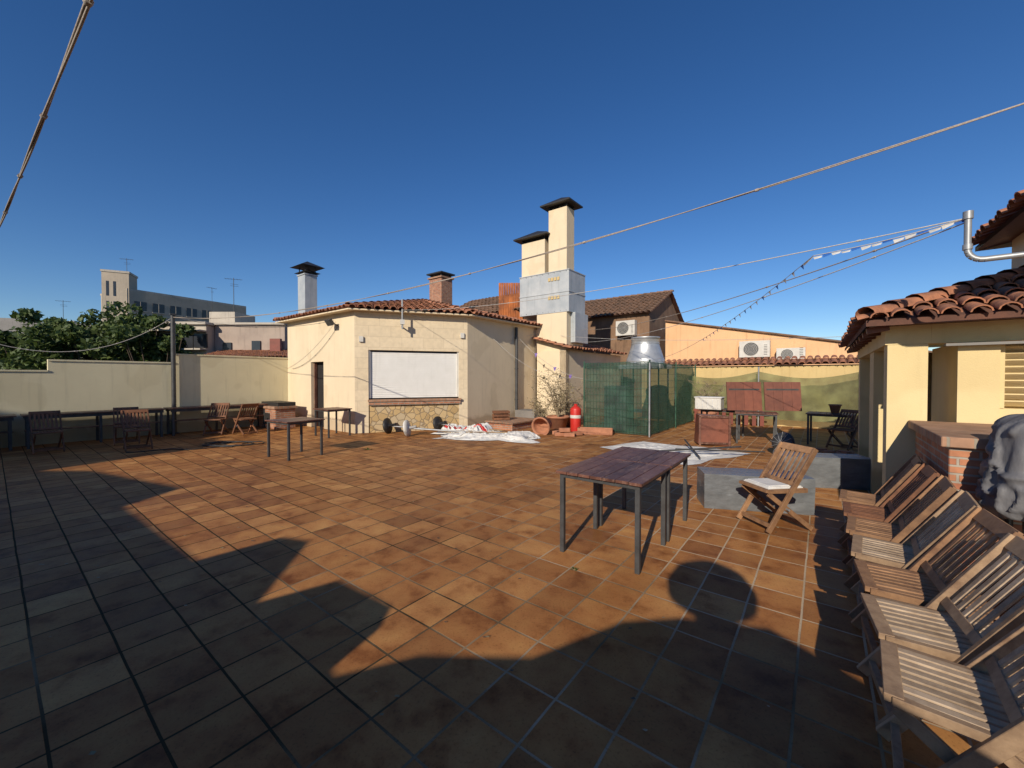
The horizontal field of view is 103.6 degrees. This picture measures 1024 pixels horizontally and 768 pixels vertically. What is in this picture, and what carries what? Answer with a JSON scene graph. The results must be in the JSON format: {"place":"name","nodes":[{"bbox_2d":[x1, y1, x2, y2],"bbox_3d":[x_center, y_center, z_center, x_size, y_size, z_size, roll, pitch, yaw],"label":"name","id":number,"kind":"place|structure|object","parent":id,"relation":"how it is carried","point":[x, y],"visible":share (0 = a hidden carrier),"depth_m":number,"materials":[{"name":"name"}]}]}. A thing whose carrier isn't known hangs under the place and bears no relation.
{"place":"outdoors","nodes":[
{"label":"outdoors","id":0,"kind":"place"},
{"bbox_2d":[0,0,93,226],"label":"clothes line","id":1,"kind":"object","parent":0,"point":[87,5],"visible":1,"depth_m":2.37,"materials":[{"name":"fabric"}]},
{"bbox_2d":[0,419,1022,767],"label":"terrace floor","id":2,"kind":"structure","parent":0,"point":[126,659],"depth_m":2.72,"materials":[{"name":"tile"}]},
{"bbox_2d":[0,414,16,450],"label":"long wooden table","id":3,"kind":"object","parent":2,"relation":"on","point":[9,418],"visible":1,"depth_m":8.82,"materials":[{"name":"brown wood"}]},
{"bbox_2d":[28,410,64,454],"bbox_3d":[-9.958,1.024,8.623,0.582,0.871,0.464,1,1,35],"label":"folding chair","id":4,"kind":"object","parent":2,"relation":"on","point":[36,429],"visible":1,"depth_m":8.64,"materials":[{"name":"brown wood"}]},
{"bbox_2d":[20,408,165,448],"bbox_3d":[-10.354,1.058,10.100,0.630,0.760,2.479,1,1,38],"label":"long wooden table","id":5,"kind":"object","parent":2,"relation":"on","point":[98,414],"visible":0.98,"depth_m":9.92,"materials":[{"name":"brown wood"}]},
{"bbox_2d":[113,407,139,445],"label":"folding chair","id":6,"kind":"object","parent":2,"relation":"on","point":[115,426],"visible":0.8,"depth_m":9.73,"materials":[{"name":"brown wood"}]},
{"bbox_2d":[121,409,152,451],"bbox_3d":[-8.358,1.018,8.974,0.582,0.871,0.464,1,1,40],"label":"folding chair","id":7,"kind":"object","parent":2,"relation":"on","point":[138,427],"visible":1,"depth_m":9.00,"materials":[{"name":"brown wood"}]},
{"bbox_2d":[0,354,287,447],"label":"parapet wall","id":8,"kind":"structure","parent":2,"relation":"on","point":[83,385],"depth_m":10.92,"materials":[{"name":"paint"}]},
{"bbox_2d":[169,313,183,433],"bbox_3d":[-9.569,-0.294,11.459,0.461,3.420,0.238,0,1,25],"label":"steel post","id":9,"kind":"object","parent":2,"relation":"on","point":[173,362],"visible":0.84,"depth_m":11.47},
{"bbox_2d":[0,319,169,351],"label":"cable","id":10,"kind":"object","parent":9,"relation":"attached to","point":[88,349],"visible":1,"depth_m":10.18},
{"bbox_2d":[178,318,324,327],"bbox_3d":[-7.492,-1.777,11.763,4.395,0.275,0.023,0,1,-7],"label":"cable","id":11,"kind":"object","parent":9,"relation":"attached to","point":[255,327],"visible":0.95,"depth_m":11.78,"materials":[{"name":"grey metal"}]},
{"bbox_2d":[173,103,1023,318],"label":"clothes line","id":12,"kind":"object","parent":9,"relation":"attached to","point":[871,153],"visible":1,"depth_m":3.72,"materials":[{"name":"fabric"}]},
{"bbox_2d":[126,441,264,452],"bbox_3d":[-7.205,1.429,9.373,2.515,0.031,0.996,0,1,-26],"label":"garden hose","id":13,"kind":"object","parent":2,"relation":"on","point":[222,443],"visible":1,"depth_m":9.41,"materials":[{"name":"black rubber"}]},
{"bbox_2d":[163,403,267,435],"bbox_3d":[-8.799,1.026,12.119,0.630,0.760,2.479,1,1,38],"label":"long wooden table","id":14,"kind":"object","parent":2,"relation":"on","point":[173,410],"visible":0.72,"depth_m":11.59,"materials":[{"name":"brown wood"}]},
{"bbox_2d":[203,403,229,435],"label":"folding chair","id":15,"kind":"object","parent":2,"relation":"on","point":[220,419],"visible":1,"depth_m":11.38,"materials":[{"name":"brown wood"}]},
{"bbox_2d":[232,403,259,434],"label":"folding chair","id":16,"kind":"object","parent":2,"relation":"on","point":[248,417],"visible":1,"depth_m":11.33,"materials":[{"name":"brown wood"}]},
{"bbox_2d":[258,401,297,428],"bbox_3d":[-7.600,0.981,13.017,1.350,0.820,0.700,1,1,38],"label":"brick barbecue","id":17,"kind":"object","parent":2,"relation":"on","point":[278,409],"visible":0.87,"depth_m":12.66,"materials":[{"name":"red brick"}]},
{"bbox_2d":[265,417,324,460],"bbox_3d":[-4.420,1.093,8.219,0.814,0.751,0.783,1,1,32],"label":"square table","id":18,"kind":"object","parent":2,"relation":"on","point":[301,421],"visible":1,"depth_m":8.11,"materials":[{"name":"brown wood"}]},
{"bbox_2d":[313,407,351,437],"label":"dark table","id":19,"kind":"object","parent":2,"relation":"on","point":[328,410],"visible":1,"depth_m":11.07,"materials":[{"name":"brown wood"}]},
{"bbox_2d":[287,311,535,432],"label":"walls","id":20,"kind":"structure","parent":2,"relation":"on","point":[486,374],"depth_m":12.58,"materials":[{"name":"beige paint"}]},
{"bbox_2d":[290,261,324,313],"bbox_3d":[-8.600,-3.188,16.951,1.100,3.930,0.960,1,1,38],"label":"metal flue","id":21,"kind":"object","parent":20,"relation":"on","point":[307,276],"visible":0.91,"depth_m":16.75,"materials":[{"name":"metal"}]},
{"bbox_2d":[314,362,323,426],"bbox_3d":[-6.091,0.342,12.952,0.800,2.100,0.140,1,1,38],"label":"door","id":22,"kind":"structure","parent":20,"relation":"attached to","point":[318,384],"depth_m":13.12,"materials":[{"name":"brown wood"}]},
{"bbox_2d":[325,318,337,325],"bbox_3d":[-5.306,-1.811,11.887,0.260,0.205,0.348,1,1,38],"label":"floodlight","id":23,"kind":"object","parent":20,"relation":"attached to","point":[329,322],"visible":1,"depth_m":11.77,"materials":[{"name":"grey metal"}]},
{"bbox_2d":[400,299,404,328],"bbox_3d":[-3.206,-2.014,11.739,0.120,0.850,0.350,0,1,-20],"label":"cable bracket","id":24,"kind":"object","parent":20,"relation":"attached to","point":[402,321],"visible":1,"depth_m":11.60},
{"bbox_2d":[273,298,541,329],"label":"tiled roof","id":25,"kind":"structure","parent":20,"relation":"on","point":[417,306],"depth_m":12.54,"materials":[{"name":"tile"}]},
{"bbox_2d":[426,271,454,303],"bbox_3d":[-3.450,-3.739,19.543,1.050,3.150,0.900,1,1,38],"label":"brick chimney","id":26,"kind":"object","parent":25,"relation":"on","point":[441,291],"visible":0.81,"depth_m":19.25,"materials":[{"name":"red brick"}]},
{"bbox_2d":[368,350,458,397],"bbox_3d":[-2.931,-0.295,12.172,2.650,1.400,0.150,0,1,-20],"label":"roller shutter","id":27,"kind":"object","parent":20,"relation":"attached to","point":[399,374],"visible":0.94,"depth_m":12.14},
{"bbox_2d":[515,327,517,409],"bbox_3d":[0.160,-0.333,14.495,0.140,3.400,0.136,0,1,0],"label":"downpipe","id":28,"kind":"object","parent":20,"relation":"attached to","point":[516,368],"visible":0.92,"depth_m":14.45,"materials":[{"name":"grey metal"}]},
{"bbox_2d":[531,350,581,378],"bbox_3d":[1.590,-0.877,14.202,2.748,1.510,0.041,0,1,17],"label":"bunting","id":29,"kind":"object","parent":20,"relation":"hanging from","point":[552,366],"visible":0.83,"depth_m":14.23},
{"bbox_2d":[368,398,460,432],"bbox_3d":[-2.905,0.925,12.164,2.720,0.960,0.360,0,1,-20],"label":"serving counter","id":30,"kind":"object","parent":2,"relation":"on","point":[421,412],"visible":0.79,"depth_m":12.07,"materials":[{"name":"stone"}]},
{"bbox_2d":[383,418,471,433],"bbox_3d":[-2.319,1.200,11.259,2.685,0.452,0.450,0,1,12],"label":"fallen parasol","id":31,"kind":"object","parent":2,"relation":"on","point":[388,425],"visible":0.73,"depth_m":11.43,"materials":[{"name":"black metal"}]},
{"bbox_2d":[28,438,839,754],"bbox_3d":[-0.501,1.489,6.354,11.014,0.006,9.308,0,1,0],"label":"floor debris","id":32,"kind":"object","parent":2,"relation":"on","point":[452,580],"visible":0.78,"depth_m":2.81,"materials":[{"name":"brown plant"}]},
{"bbox_2d":[403,420,507,435],"bbox_3d":[-1.499,1.207,10.829,2.885,0.452,0.450,0,1,6],"label":"fallen parasol","id":33,"kind":"object","parent":2,"relation":"on","point":[407,427],"visible":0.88,"depth_m":10.86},
{"bbox_2d":[431,423,492,434],"bbox_3d":[-1.362,1.251,11.454,1.799,0.314,1.114,0,1,12],"label":"parasol canvas","id":34,"kind":"object","parent":2,"relation":"on","point":[482,427],"visible":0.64,"depth_m":11.25,"materials":[{"name":"white fabric"}]},
{"bbox_2d":[433,416,503,431],"bbox_3d":[-1.240,1.195,11.573,2.285,0.452,0.450,0,1,25],"label":"fallen parasol","id":35,"kind":"object","parent":2,"relation":"on","point":[438,423],"visible":0.62,"depth_m":11.90,"materials":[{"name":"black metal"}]},
{"bbox_2d":[432,429,539,442],"bbox_3d":[-0.515,1.326,10.809,2.866,0.186,1.549,0,1,16],"label":"parasol canvas","id":36,"kind":"object","parent":2,"relation":"on","point":[520,436],"visible":0.85,"depth_m":10.40,"materials":[{"name":"fabric"}]},
{"bbox_2d":[459,295,536,408],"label":"old tiled house","id":37,"kind":"structure","parent":2,"relation":"on","point":[489,302],"depth_m":20.86,"materials":[{"name":"tile"}]},
{"bbox_2d":[499,283,522,318],"bbox_3d":[-0.055,-3.695,18.343,1.090,1.800,0.080,0,1,0],"label":"rusty sheet panel","id":38,"kind":"object","parent":37,"relation":"attached to","point":[511,292],"visible":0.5,"depth_m":18.31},
{"bbox_2d":[485,409,546,430],"bbox_3d":[0.250,1.144,13.170,1.100,0.490,2.200,1,1,38],"label":"brick step","id":39,"kind":"object","parent":2,"relation":"on","point":[522,419],"visible":0.68,"depth_m":12.64,"materials":[{"name":"brick"}]},
{"bbox_2d":[492,410,509,419],"bbox_3d":[-0.350,0.994,12.868,0.520,0.270,0.360,0,1,-12],"label":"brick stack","id":40,"kind":"object","parent":39,"relation":"on","point":[500,415],"visible":1,"depth_m":12.71,"materials":[{"name":"brick"}]},
{"bbox_2d":[531,417,551,434],"bbox_3d":[0.892,1.197,11.434,0.562,0.554,0.471,1,1,30],"label":"terracotta pot","id":41,"kind":"object","parent":2,"relation":"on","point":[541,425],"visible":0.95,"depth_m":11.45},
{"bbox_2d":[529,394,554,418],"bbox_3d":[1.010,0.818,13.024,1.030,1.146,0.761,0,1,0],"label":"potted dry shrub","id":42,"kind":"object","parent":2,"relation":"on","point":[541,409],"visible":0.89,"depth_m":12.96,"materials":[{"name":"beige plant"}]},
{"bbox_2d":[513,197,587,407],"bbox_3d":[1.488,-2.828,15.712,2.519,8.350,1.440,1,1,38],"label":"twin chimney stack","id":43,"kind":"object","parent":2,"relation":"on","point":[560,319],"visible":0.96,"depth_m":15.05,"materials":[{"name":"beige paint"}]},
{"bbox_2d":[568,336,841,339],"bbox_3d":[3.666,-1.327,11.009,0.019,0.909,9.310,0,1,-26],"label":"clothes line","id":44,"kind":"object","parent":43,"relation":"attached to","point":[734,339],"visible":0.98,"depth_m":8.41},
{"bbox_2d":[590,220,961,329],"bbox_3d":[3.150,-1.683,9.374,0.023,0.646,12.433,0,1,-4],"label":"clothes line","id":45,"kind":"object","parent":43,"relation":"attached to","point":[875,250],"visible":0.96,"depth_m":4.64,"materials":[{"name":"fabric"}]},
{"bbox_2d":[528,368,582,428],"bbox_3d":[1.400,0.408,12.565,1.557,1.982,1.587,1,1,43],"label":"potted dry shrub","id":46,"kind":"object","parent":2,"relation":"on","point":[558,420],"visible":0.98,"depth_m":12.45,"materials":[{"name":"beige plant"}]},
{"bbox_2d":[551,383,582,426],"bbox_3d":[2.087,0.673,13.160,1.584,1.431,1.075,0,1,0],"label":"potted dry shrub","id":47,"kind":"object","parent":2,"relation":"on","point":[568,408],"visible":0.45,"depth_m":13.20,"materials":[{"name":"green plant"}]},
{"bbox_2d":[552,428,582,436],"bbox_3d":[1.498,1.302,11.078,0.817,0.220,0.588,0,1,20],"label":"brick pile","id":48,"kind":"object","parent":2,"relation":"on","point":[565,432],"visible":1,"depth_m":10.89,"materials":[{"name":"brick"}]},
{"bbox_2d":[570,402,580,431],"bbox_3d":[1.860,0.962,11.767,0.328,0.879,0.325,0,1,0],"label":"red gas cylinder","id":49,"kind":"object","parent":2,"relation":"on","point":[575,416],"visible":0.84,"depth_m":11.64,"materials":[{"name":"metal"}]},
{"bbox_2d":[532,337,626,418],"bbox_3d":[3.013,-0.246,16.808,1.752,3.152,5.198,1,1,38],"label":"annex","id":50,"kind":"object","parent":2,"relation":"on","point":[569,362],"visible":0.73,"depth_m":15.13,"materials":[{"name":"beige paint"}]},
{"bbox_2d":[577,427,612,434],"bbox_3d":[2.350,1.328,11.373,0.970,0.170,0.310,0,1,18],"label":"terracotta planter","id":51,"kind":"object","parent":2,"relation":"on","point":[596,431],"visible":0.88,"depth_m":11.24,"materials":[{"name":"ceramic"}]},
{"bbox_2d":[556,457,669,574],"bbox_3d":[0.957,1.164,3.775,0.794,0.751,0.804,1,1,37],"label":"square table","id":52,"kind":"object","parent":2,"relation":"on","point":[637,477],"visible":1,"depth_m":3.68,"materials":[{"name":"brown wood"}]},
{"bbox_2d":[583,290,683,361],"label":"brown gable house","id":53,"kind":"structure","parent":2,"relation":"on","point":[603,314],"depth_m":21.69,"materials":[{"name":"tile"}]},
{"bbox_2d":[616,320,636,336],"bbox_3d":[5.875,-2.830,20.665,1.000,0.805,0.427,1,1,38],"label":"air conditioner","id":54,"kind":"object","parent":53,"relation":"attached to","point":[629,330],"visible":0.98,"depth_m":20.46,"materials":[{"name":"grey metal"}]},
{"bbox_2d":[583,360,695,436],"bbox_3d":[4.411,0.346,13.343,1.997,2.080,4.942,1,1,38],"label":"green fence","id":55,"kind":"object","parent":2,"relation":"on","point":[643,398],"visible":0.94,"depth_m":11.61,"materials":[{"name":"fabric"}]},
{"bbox_2d":[595,446,690,541],"bbox_3d":[1.446,1.153,4.427,0.794,0.751,0.803,1,1,36],"label":"square table","id":56,"kind":"object","parent":2,"relation":"on","point":[672,460],"visible":0.66,"depth_m":4.34,"materials":[{"name":"brown wood"}]},
{"bbox_2d":[626,336,671,432],"bbox_3d":[4.100,-0.014,12.401,1.250,2.830,1.150,1,1,38],"label":"lamp","id":57,"kind":"object","parent":2,"relation":"on","point":[645,348],"visible":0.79,"depth_m":11.99,"materials":[{"name":"metal"}]},
{"bbox_2d":[602,439,764,464],"bbox_3d":[3.538,1.367,8.758,2.327,0.170,2.568,0,1,-27],"label":"canvas sheet","id":58,"kind":"object","parent":2,"relation":"on","point":[699,455],"visible":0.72,"depth_m":8.50,"materials":[{"name":"white fabric"}]},
{"bbox_2d":[690,380,725,414],"bbox_3d":[6.318,0.591,13.042,1.168,1.599,1.519,0,1,0],"label":"potted dry shrub","id":59,"kind":"object","parent":2,"relation":"on","point":[704,412],"visible":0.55,"depth_m":12.87,"materials":[{"name":"plant"}]},
{"bbox_2d":[694,414,730,445],"bbox_3d":[4.777,1.086,9.604,0.714,0.720,0.450,0,1,13],"label":"tipped wooden cabinet","id":60,"kind":"object","parent":2,"relation":"on","point":[710,429],"visible":0.91,"depth_m":9.42,"materials":[{"name":"brown wood"}]},
{"bbox_2d":[699,408,743,439],"bbox_3d":[5.700,1.049,10.918,0.994,0.751,0.753,1,1,38],"label":"dark table","id":61,"kind":"object","parent":2,"relation":"on","point":[723,410],"visible":0.41,"depth_m":10.65,"materials":[{"name":"brown wood"}]},
{"bbox_2d":[694,396,724,409],"bbox_3d":[5.200,0.497,10.609,0.660,0.325,0.460,1,1,38],"label":"white crate","id":62,"kind":"object","parent":61,"relation":"on","point":[709,402],"visible":1,"depth_m":10.43,"materials":[{"name":"plastic"}]},
{"bbox_2d":[693,408,763,425],"bbox_3d":[7.328,1.103,13.556,2.300,0.500,0.065,1,1,38],"label":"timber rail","id":63,"kind":"object","parent":2,"relation":"on","point":[745,419],"visible":0.34,"depth_m":13.25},
{"bbox_2d":[697,466,814,514],"bbox_3d":[2.981,1.305,5.000,1.190,0.425,0.432,0,1,13],"label":"wrapped bench","id":64,"kind":"object","parent":2,"relation":"on","point":[719,488],"visible":0.75,"depth_m":4.86,"materials":[{"name":"grey plastic"}]},
{"bbox_2d":[735,411,778,442],"bbox_3d":[6.000,1.065,9.918,0.894,0.751,0.752,1,1,30],"label":"dark table","id":65,"kind":"object","parent":2,"relation":"on","point":[761,413],"visible":0.93,"depth_m":9.80,"materials":[{"name":"brown wood"}]},
{"bbox_2d":[726,382,761,410],"bbox_3d":[5.850,0.307,10.156,0.816,0.717,0.130,0,1,8],"label":"upright tabletop","id":66,"kind":"object","parent":65,"relation":"on","point":[746,396],"visible":1,"depth_m":10.14,"materials":[{"name":"red wood"}]},
{"bbox_2d":[763,382,801,410],"bbox_3d":[6.720,0.309,10.006,0.816,0.717,0.130,0,1,12],"label":"upright tabletop","id":67,"kind":"object","parent":65,"relation":"on","point":[782,396],"visible":1,"depth_m":9.99,"materials":[{"name":"red wood"}]},
{"bbox_2d":[665,354,858,428],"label":"boundary wall","id":68,"kind":"structure","parent":2,"relation":"on","point":[724,368],"depth_m":13.23,"materials":[{"name":"paint"}]},
{"bbox_2d":[691,367,858,425],"bbox_3d":[9.148,0.425,12.434,7.990,1.950,0.175,1,1,38],"label":"shade net fence","id":69,"kind":"object","parent":2,"relation":"on","point":[819,394],"visible":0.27,"depth_m":12.42,"materials":[{"name":"fabric"}]},
{"bbox_2d":[736,441,817,533],"bbox_3d":[2.840,1.093,4.340,0.582,0.871,0.464,0,1,-8],"label":"folding chair","id":70,"kind":"object","parent":2,"relation":"on","point":[769,484],"visible":1,"depth_m":4.27,"materials":[{"name":"brown wood"}]},
{"bbox_2d":[772,432,794,450],"bbox_3d":[5.496,1.217,8.176,0.314,0.503,0.453,-1,1,-37],"label":"floor fan","id":71,"kind":"object","parent":2,"relation":"on","point":[782,437],"visible":0.32,"depth_m":8.15,"materials":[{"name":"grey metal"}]},
{"bbox_2d":[665,320,931,366],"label":"orange house","id":72,"kind":"structure","parent":2,"relation":"on","point":[722,343],"depth_m":17.86,"materials":[{"name":"paint"}]},
{"bbox_2d":[739,340,770,357],"bbox_3d":[10.209,-1.435,16.933,1.100,0.735,0.427,1,1,38],"label":"air conditioner","id":73,"kind":"object","parent":72,"relation":"attached to","point":[750,349],"visible":0.98,"depth_m":16.75,"materials":[{"name":"grey metal"}]},
{"bbox_2d":[776,347,805,358],"bbox_3d":[11.199,-1.162,16.175,0.950,0.555,0.427,1,1,38],"label":"air conditioner","id":74,"kind":"object","parent":72,"relation":"attached to","point":[783,353],"visible":0.87,"depth_m":16.00,"materials":[{"name":"grey metal"}]},
{"bbox_2d":[772,451,870,489],"bbox_3d":[4.619,1.279,6.020,1.157,0.444,0.433,0,1,12],"label":"wrapped bench","id":75,"kind":"object","parent":2,"relation":"on","point":[838,471],"visible":0.53,"depth_m":5.80,"materials":[{"name":"concrete"}]},
{"bbox_2d":[806,411,854,447],"bbox_3d":[7.600,1.070,9.618,0.894,0.751,0.751,1,1,42],"label":"dark table","id":76,"kind":"object","parent":2,"relation":"on","point":[817,413],"visible":0.84,"depth_m":9.57,"materials":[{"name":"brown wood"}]},
{"bbox_2d":[828,404,841,412],"bbox_3d":[7.750,0.590,9.661,0.259,0.200,0.257,0,1,0],"label":"terracotta pot","id":77,"kind":"object","parent":76,"relation":"on","point":[834,408],"visible":1,"depth_m":9.60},
{"bbox_2d":[816,448,853,453],"bbox_3d":[6.826,1.422,8.320,0.858,0.080,0.556,0,1,16],"label":"terracotta rubble","id":78,"kind":"object","parent":2,"relation":"on","point":[822,450],"visible":0.47,"depth_m":8.34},
{"bbox_2d":[825,409,857,450],"bbox_3d":[7.459,1.018,9.021,0.582,0.871,0.464,0,1,-20],"label":"folding chair","id":79,"kind":"object","parent":2,"relation":"on","point":[847,429],"visible":0.91,"depth_m":9.05,"materials":[{"name":"brown wood"}]},
{"bbox_2d":[837,455,922,543],"bbox_3d":[3.469,1.101,3.813,0.582,0.871,0.464,1,1,41],"label":"folding chair","id":80,"kind":"object","parent":2,"relation":"on","point":[895,480],"visible":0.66,"depth_m":3.80,"materials":[{"name":"brown wood"}]},
{"bbox_2d":[841,463,939,563],"bbox_3d":[3.174,1.108,3.417,0.582,0.871,0.464,1,1,38],"label":"folding chair","id":81,"kind":"object","parent":2,"relation":"on","point":[908,491],"visible":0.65,"depth_m":3.39,"materials":[{"name":"brown wood"}]},
{"bbox_2d":[844,475,957,589],"bbox_3d":[2.879,1.114,3.021,0.582,0.871,0.464,1,1,42],"label":"folding chair","id":82,"kind":"object","parent":2,"relation":"on","point":[924,505],"visible":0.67,"depth_m":2.99,"materials":[{"name":"brown wood"}]},
{"bbox_2d":[848,489,981,618],"bbox_3d":[2.585,1.120,2.625,0.582,0.871,0.464,1,1,42],"label":"folding chair","id":83,"kind":"object","parent":2,"relation":"on","point":[920,541],"visible":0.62,"depth_m":2.62,"materials":[{"name":"brown wood"}]},
{"bbox_2d":[851,506,1023,661],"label":"folding chair","id":84,"kind":"object","parent":2,"relation":"on","point":[914,584],"visible":0.64,"depth_m":2.22,"materials":[{"name":"brown wood"}]},
{"bbox_2d":[857,533,1023,761],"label":"folding chair","id":85,"kind":"object","parent":2,"relation":"on","point":[954,633],"visible":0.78,"depth_m":1.83,"materials":[{"name":"brown wood"}]},
{"bbox_2d":[858,319,1023,493],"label":"pillars and walls","id":86,"kind":"structure","parent":2,"relation":"on","point":[905,376],"depth_m":4.27,"materials":[{"name":"yellow paint"}]},
{"bbox_2d":[847,325,889,352],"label":"rafters","id":87,"kind":"object","parent":86,"relation":"attached to","point":[867,336],"visible":0.82,"depth_m":5.14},
{"bbox_2d":[838,265,1023,350],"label":"porch roof","id":88,"kind":"structure","parent":86,"relation":"on","point":[999,295],"depth_m":4.10,"materials":[{"name":"ceramic"}]},
{"bbox_2d":[972,190,1023,268],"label":"storey","id":89,"kind":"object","parent":88,"relation":"on","point":[1003,228],"visible":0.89,"depth_m":4.90,"materials":[{"name":"beige paint"}]},
{"bbox_2d":[962,210,1023,261],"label":"pipe bracket","id":90,"kind":"object","parent":89,"relation":"attached to","point":[967,218],"visible":1,"depth_m":3.16,"materials":[{"name":"metal"}]},
{"bbox_2d":[595,223,963,341],"bbox_3d":[2.950,-1.315,9.180,0.019,0.375,12.071,0,1,-6],"label":"clothes line","id":91,"kind":"object","parent":90,"relation":"attached to","point":[815,278],"visible":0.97,"depth_m":4.35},
{"bbox_2d":[944,341,1023,346],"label":"metal ledge","id":92,"kind":"object","parent":86,"relation":"attached to","point":[985,343],"visible":1,"depth_m":3.86,"materials":[{"name":"grey metal"}]},
{"bbox_2d":[1000,344,1023,407],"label":"louvre window","id":93,"kind":"structure","parent":86,"relation":"attached to","point":[1012,377],"depth_m":3.89,"materials":[{"name":"yellow paint"}]},
{"bbox_2d":[876,623,1023,767],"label":"folding chair","id":94,"kind":"object","parent":2,"relation":"on","point":[979,697],"visible":1,"depth_m":1.45,"materials":[{"name":"brown wood"}]},
{"bbox_2d":[908,420,1021,593],"bbox_3d":[4.262,0.973,3.258,1.350,1.150,1.500,1,1,38],"label":"brick counter","id":95,"kind":"object","parent":2,"relation":"on","point":[955,453],"visible":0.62,"depth_m":3.08,"materials":[{"name":"brick"}]},
{"bbox_2d":[975,414,1023,535],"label":"covered grill","id":96,"kind":"object","parent":2,"relation":"on","point":[999,490],"visible":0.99,"depth_m":2.69,"materials":[{"name":"fabric"}]},
{"bbox_2d":[993,542,1023,611],"bbox_3d":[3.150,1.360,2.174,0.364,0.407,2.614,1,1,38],"label":"folding chair","id":97,"kind":"object","parent":2,"relation":"on","point":[1015,603],"visible":0.06,"depth_m":2.70,"materials":[{"name":"brown wood"}]},
{"bbox_2d":[0,0,1023,350],"label":"sky","id":98,"kind":"structure","parent":0,"point":[382,146],"materials":[{"name":"blue"}]},
{"bbox_2d":[850,318,1023,346],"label":"porch ceiling","id":99,"kind":"structure","parent":0,"point":[942,323],"depth_m":4.12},
{"label":"ground","id":100,"kind":"structure","parent":0,"visible":0},
{"bbox_2d":[0,308,83,369],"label":"leafy tree","id":101,"kind":"object","parent":100,"relation":"on","point":[31,315],"visible":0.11,"depth_m":22.64,"materials":[{"name":"green plant"}]},
{"bbox_2d":[0,318,90,333],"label":"grey apartment block","id":102,"kind":"structure","parent":100,"relation":"on","point":[7,323],"depth_m":42.04,"materials":[{"name":"concrete"}]},
{"bbox_2d":[0,301,158,369],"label":"leafy tree","id":103,"kind":"object","parent":100,"relation":"on","point":[56,335],"visible":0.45,"depth_m":20.73,"materials":[{"name":"green plant"}]},
{"bbox_2d":[101,314,202,361],"bbox_3d":[-19.355,1.753,21.965,5.077,11.211,4.467,0,1,0],"label":"leafy tree","id":104,"kind":"object","parent":100,"relation":"on","point":[160,349],"visible":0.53,"depth_m":21.47,"materials":[{"name":"green plant"}]},
{"bbox_2d":[100,269,245,321],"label":"tower block","id":105,"kind":"structure","parent":100,"relation":"on","point":[119,286],"depth_m":64.20,"materials":[{"name":"beige concrete"}]},
{"bbox_2d":[145,312,287,357],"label":"pale terrace house","id":106,"kind":"structure","parent":100,"relation":"on","point":[219,339],"depth_m":23.65,"materials":[{"name":"paint"}]},
{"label":"cable","id":107,"kind":"object","parent":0,"visible":0},
{"bbox_2d":[428,219,961,309],"bbox_3d":[0.218,-1.720,7.400,0.019,0.706,10.826,-1,1,-39],"label":"clothes line","id":108,"kind":"object","parent":107,"relation":"attached to","point":[739,264],"visible":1,"depth_m":4.34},
{"bbox_2d":[653,220,963,359],"bbox_3d":[3.442,-0.994,7.248,0.675,0.774,8.110,0,1,2],"label":"bunting","id":109,"kind":"object","parent":108,"relation":"hanging from","point":[944,226],"visible":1,"depth_m":3.68,"materials":[{"name":"white fabric"}]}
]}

